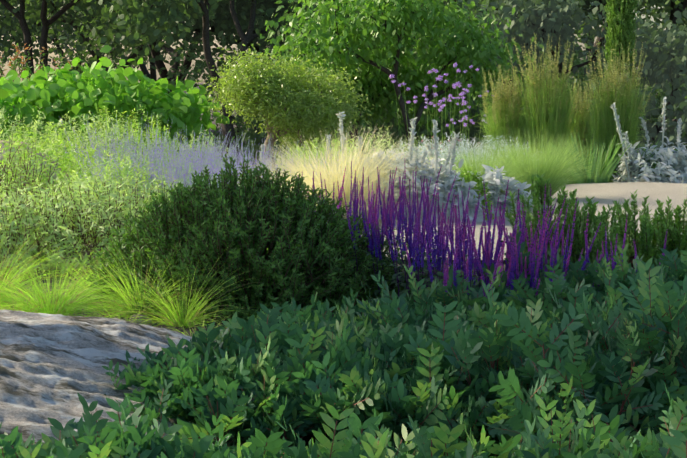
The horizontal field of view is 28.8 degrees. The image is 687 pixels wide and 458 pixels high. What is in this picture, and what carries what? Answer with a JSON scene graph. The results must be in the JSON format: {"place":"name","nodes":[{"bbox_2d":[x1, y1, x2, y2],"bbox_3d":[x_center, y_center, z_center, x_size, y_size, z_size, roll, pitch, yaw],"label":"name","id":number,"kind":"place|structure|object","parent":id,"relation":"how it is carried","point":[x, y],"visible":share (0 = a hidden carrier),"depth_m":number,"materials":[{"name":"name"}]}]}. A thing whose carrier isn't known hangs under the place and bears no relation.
{"place":"outdoors","nodes":[
{"label":"outdoors","id":0,"kind":"place"},
{"bbox_2d":[0,5,667,82],"label":"sky","id":1,"kind":"structure","parent":0,"point":[52,55],"materials":[{"name":"white"}]},
{"bbox_2d":[0,83,685,456],"bbox_3d":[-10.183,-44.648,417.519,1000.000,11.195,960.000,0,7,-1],"label":"ground","id":2,"kind":"structure","parent":0,"point":[188,331],"depth_m":6.62,"materials":[{"name":"soil"}]},
{"bbox_2d":[0,140,69,194],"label":"tan rock","id":3,"kind":"object","parent":2,"relation":"on","point":[4,151],"visible":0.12,"depth_m":10.60,"materials":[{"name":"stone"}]},
{"bbox_2d":[0,43,71,81],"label":"red tip shrub","id":4,"kind":"object","parent":2,"relation":"on","point":[14,65],"visible":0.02,"depth_m":29.01,"materials":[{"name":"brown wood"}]},
{"bbox_2d":[0,131,177,278],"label":"leafy shrub","id":5,"kind":"object","parent":2,"relation":"on","point":[54,221],"visible":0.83,"depth_m":7.07,"materials":[{"name":"green plant"}]},
{"bbox_2d":[0,310,215,449],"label":"rock","id":6,"kind":"object","parent":2,"relation":"on","point":[51,365],"visible":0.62,"depth_m":3.80,"materials":[{"name":"stone"}]},
{"bbox_2d":[0,285,231,335],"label":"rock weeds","id":7,"kind":"object","parent":2,"relation":"on","point":[108,313],"visible":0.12,"depth_m":5.14,"materials":[{"name":"green plant"}]},
{"bbox_2d":[0,45,234,172],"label":"leafy shrub","id":8,"kind":"object","parent":2,"relation":"on","point":[64,91],"visible":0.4,"depth_m":24.49,"materials":[{"name":"green plant"}]},
{"bbox_2d":[0,217,266,334],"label":"grass","id":9,"kind":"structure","parent":2,"relation":"on","point":[7,298],"depth_m":5.37,"materials":[{"name":"green plant"}]},
{"bbox_2d":[70,309,211,324],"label":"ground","id":10,"kind":"structure","parent":2,"relation":"on","point":[134,316],"depth_m":5.33,"materials":[{"name":"brown soil"}]},
{"bbox_2d":[0,105,403,217],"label":"flowering plants","id":11,"kind":"object","parent":2,"relation":"on","point":[64,165],"visible":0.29,"depth_m":11.23,"materials":[{"name":"green plant"}]},
{"bbox_2d":[54,112,356,207],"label":"lavender plants","id":12,"kind":"object","parent":2,"relation":"on","point":[193,164],"visible":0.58,"depth_m":10.56,"materials":[{"name":"purple plant"}]},
{"bbox_2d":[79,154,409,320],"bbox_3d":[-0.415,0.000,5.907,1.451,0.644,1.229,0,7,-1],"label":"rounded shrub","id":13,"kind":"object","parent":2,"relation":"on","point":[299,254],"visible":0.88,"depth_m":5.62,"materials":[{"name":"green plant"}]},
{"bbox_2d":[196,38,383,166],"bbox_3d":[-0.808,-1.707,20.060,2.860,2.238,2.957,0,7,-1],"label":"rounded shrub","id":14,"kind":"object","parent":2,"relation":"on","point":[286,102],"visible":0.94,"depth_m":19.39,"materials":[{"name":"green plant"}]},
{"bbox_2d":[0,231,686,457],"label":"ground cover shrubs","id":15,"kind":"object","parent":2,"relation":"on","point":[582,368],"visible":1,"depth_m":3.59,"materials":[{"name":"green plant"}]},
{"bbox_2d":[0,0,686,166],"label":"oaks","id":16,"kind":"object","parent":2,"relation":"on","point":[143,20],"visible":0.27,"depth_m":44.02,"materials":[{"name":"green plant"}]},
{"bbox_2d":[0,0,686,86],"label":"oaks","id":17,"kind":"object","parent":2,"relation":"on","point":[151,74],"depth_m":78.66,"materials":[{"name":"green plant"}]},
{"bbox_2d":[227,0,547,153],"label":"broad tree","id":18,"kind":"object","parent":2,"relation":"on","point":[393,26],"visible":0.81,"depth_m":27.88,"materials":[{"name":"green plant"}]},
{"bbox_2d":[144,0,686,170],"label":"understory","id":19,"kind":"object","parent":2,"relation":"on","point":[251,135],"visible":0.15,"depth_m":39.32,"materials":[{"name":"green plant"}]},
{"bbox_2d":[237,122,624,228],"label":"ornamental grass","id":20,"kind":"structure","parent":2,"relation":"on","point":[514,167],"depth_m":8.88,"materials":[{"name":"plant"}]},
{"bbox_2d":[389,63,494,151],"bbox_3d":[1.191,-1.147,14.788,1.072,1.391,2.641,5,8,33],"label":"verbena","id":21,"kind":"object","parent":2,"relation":"on","point":[455,86],"visible":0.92,"depth_m":14.33,"materials":[{"name":"purple plant"}]},
{"bbox_2d":[213,97,686,222],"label":"lambs ear","id":22,"kind":"object","parent":2,"relation":"on","point":[494,179],"depth_m":9.12},
{"bbox_2d":[368,133,564,181],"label":"flowering plants","id":23,"kind":"object","parent":2,"relation":"on","point":[424,148],"visible":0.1,"depth_m":11.20,"materials":[{"name":"white plant"}]},
{"bbox_2d":[444,167,493,219],"bbox_3d":[0.816,-0.210,8.934,0.394,0.408,0.412,0,7,-1],"label":"boxwood","id":24,"kind":"object","parent":2,"relation":"on","point":[467,175],"visible":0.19,"depth_m":8.88,"materials":[{"name":"green plant"}]},
{"bbox_2d":[297,160,667,302],"bbox_3d":[0.611,0.026,5.911,1.320,0.596,2.129,-3,8,-24],"label":"salvia","id":25,"kind":"object","parent":2,"relation":"on","point":[416,247],"visible":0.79,"depth_m":5.50,"materials":[{"name":"purple plant"}]},
{"bbox_2d":[410,0,686,163],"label":"tree","id":26,"kind":"object","parent":2,"relation":"on","point":[665,61],"visible":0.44,"depth_m":33.81,"materials":[{"name":"green plant"}]},
{"bbox_2d":[467,33,662,183],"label":"tall ornamental grass","id":27,"kind":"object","parent":2,"relation":"on","point":[544,114],"depth_m":11.91,"materials":[{"name":"green plant"}]},
{"bbox_2d":[502,173,686,275],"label":"shrub","id":28,"kind":"object","parent":2,"relation":"on","point":[654,231],"visible":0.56,"depth_m":6.32,"materials":[{"name":"green plant"}]},
{"bbox_2d":[541,133,677,183],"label":"ornamental grass","id":29,"kind":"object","parent":2,"relation":"on","point":[603,177],"depth_m":11.34,"materials":[{"name":"green plant"}]},
{"bbox_2d":[602,0,638,99],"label":"cypress","id":30,"kind":"object","parent":2,"relation":"on","point":[621,20],"visible":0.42,"depth_m":31.63,"materials":[{"name":"green plant"}]},
{"bbox_2d":[361,182,686,259],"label":"path","id":31,"kind":"structure","parent":0,"point":[605,194],"depth_m":10.11,"materials":[{"name":"beige concrete"}]}
]}

